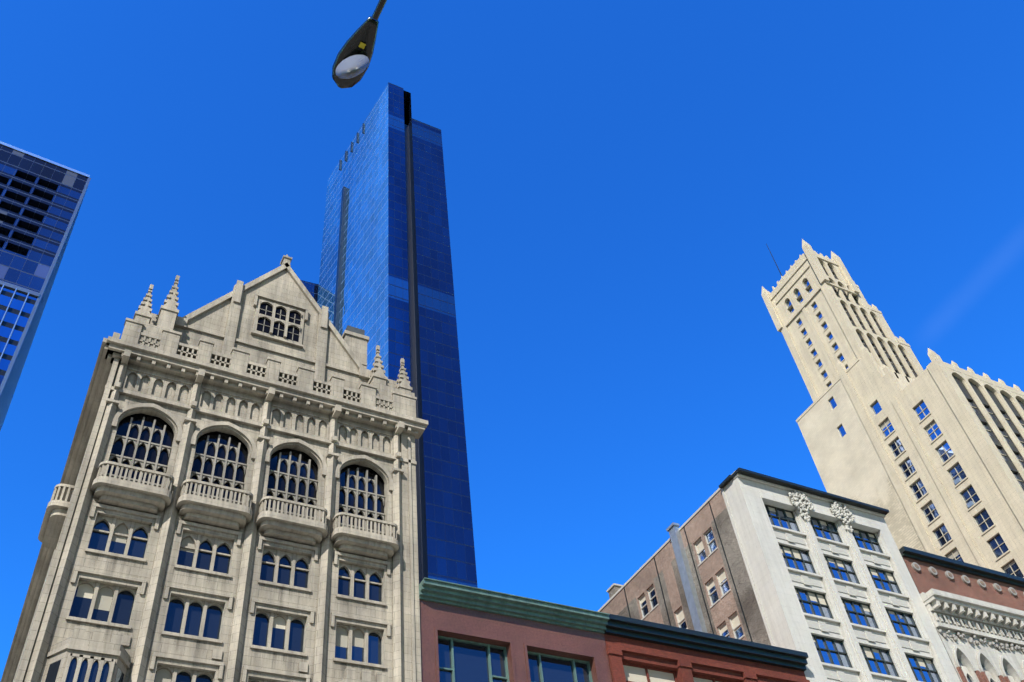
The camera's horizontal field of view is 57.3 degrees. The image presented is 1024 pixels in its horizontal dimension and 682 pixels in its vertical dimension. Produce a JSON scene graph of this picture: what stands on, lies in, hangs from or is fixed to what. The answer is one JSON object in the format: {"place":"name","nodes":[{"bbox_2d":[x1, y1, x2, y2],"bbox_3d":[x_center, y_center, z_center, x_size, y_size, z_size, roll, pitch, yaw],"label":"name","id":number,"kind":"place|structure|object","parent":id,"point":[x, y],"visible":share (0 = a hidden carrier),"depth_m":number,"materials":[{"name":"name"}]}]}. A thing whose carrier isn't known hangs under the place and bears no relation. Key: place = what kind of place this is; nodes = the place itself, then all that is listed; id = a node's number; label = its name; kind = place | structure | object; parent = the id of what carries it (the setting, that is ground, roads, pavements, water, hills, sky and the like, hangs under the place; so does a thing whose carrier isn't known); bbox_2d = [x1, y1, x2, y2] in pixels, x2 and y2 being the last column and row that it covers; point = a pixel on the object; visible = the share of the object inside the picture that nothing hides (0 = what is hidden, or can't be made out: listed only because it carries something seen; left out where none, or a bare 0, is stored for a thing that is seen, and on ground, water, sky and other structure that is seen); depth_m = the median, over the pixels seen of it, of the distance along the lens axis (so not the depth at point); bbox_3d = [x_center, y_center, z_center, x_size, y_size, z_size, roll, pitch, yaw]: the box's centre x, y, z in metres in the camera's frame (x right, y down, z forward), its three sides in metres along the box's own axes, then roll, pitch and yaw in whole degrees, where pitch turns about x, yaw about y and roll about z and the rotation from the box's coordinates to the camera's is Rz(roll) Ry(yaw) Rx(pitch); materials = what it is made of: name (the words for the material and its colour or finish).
{"place":"outdoors","nodes":[
{"label":"outdoors","id":0,"kind":"place"},
{"bbox_2d":[0,141,90,430],"bbox_3d":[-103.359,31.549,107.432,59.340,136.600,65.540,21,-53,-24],"label":"skyscraper","id":1,"kind":"structure","parent":0,"point":[41,199],"depth_m":138.43,"materials":[{"name":"blue glass"}]},
{"bbox_2d":[1,255,427,681],"bbox_3d":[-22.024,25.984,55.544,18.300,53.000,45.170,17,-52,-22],"label":"building","id":2,"kind":"structure","parent":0,"point":[270,534],"depth_m":46.15,"materials":[{"name":"stone"}]},
{"bbox_2d":[332,0,386,87],"bbox_3d":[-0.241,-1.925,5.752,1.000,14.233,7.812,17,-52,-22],"label":"street light","id":3,"kind":"object","parent":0,"point":[350,66],"visible":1,"depth_m":9.72,"materials":[{"name":"black metal"}]},
{"bbox_2d":[301,82,477,587],"bbox_3d":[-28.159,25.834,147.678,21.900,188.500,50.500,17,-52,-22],"label":"skyscraper","id":4,"kind":"structure","parent":0,"point":[386,280],"depth_m":159.49,"materials":[{"name":"blue glass"}]},
{"bbox_2d":[0,0,1023,681],"label":"sky","id":5,"kind":"structure","parent":0,"point":[620,175],"materials":[{"name":"blue"}]},
{"bbox_2d":[419,577,611,681],"bbox_3d":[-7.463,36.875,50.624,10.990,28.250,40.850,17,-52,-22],"label":"building","id":6,"kind":"structure","parent":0,"point":[470,634],"depth_m":48.03,"materials":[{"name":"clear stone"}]},
{"bbox_2d":[604,613,809,681],"bbox_3d":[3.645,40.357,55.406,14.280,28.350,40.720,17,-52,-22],"label":"building","id":7,"kind":"structure","parent":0,"point":[637,650],"depth_m":52.83,"materials":[{"name":"paint"}]},
{"bbox_2d":[598,468,960,681],"bbox_3d":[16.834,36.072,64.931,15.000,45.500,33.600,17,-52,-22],"label":"building","id":8,"kind":"structure","parent":0,"point":[823,580],"depth_m":65.67,"materials":[{"name":"white stone"}]},
{"bbox_2d":[761,239,1023,577],"bbox_3d":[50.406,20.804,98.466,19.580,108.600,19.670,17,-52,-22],"label":"building","id":9,"kind":"structure","parent":0,"point":[930,457],"depth_m":101.24,"materials":[{"name":"beige stone"}]},
{"bbox_2d":[899,546,1023,681],"bbox_3d":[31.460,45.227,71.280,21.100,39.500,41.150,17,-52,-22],"label":"building","id":10,"kind":"structure","parent":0,"point":[976,613],"depth_m":68.43,"materials":[{"name":"stone"}]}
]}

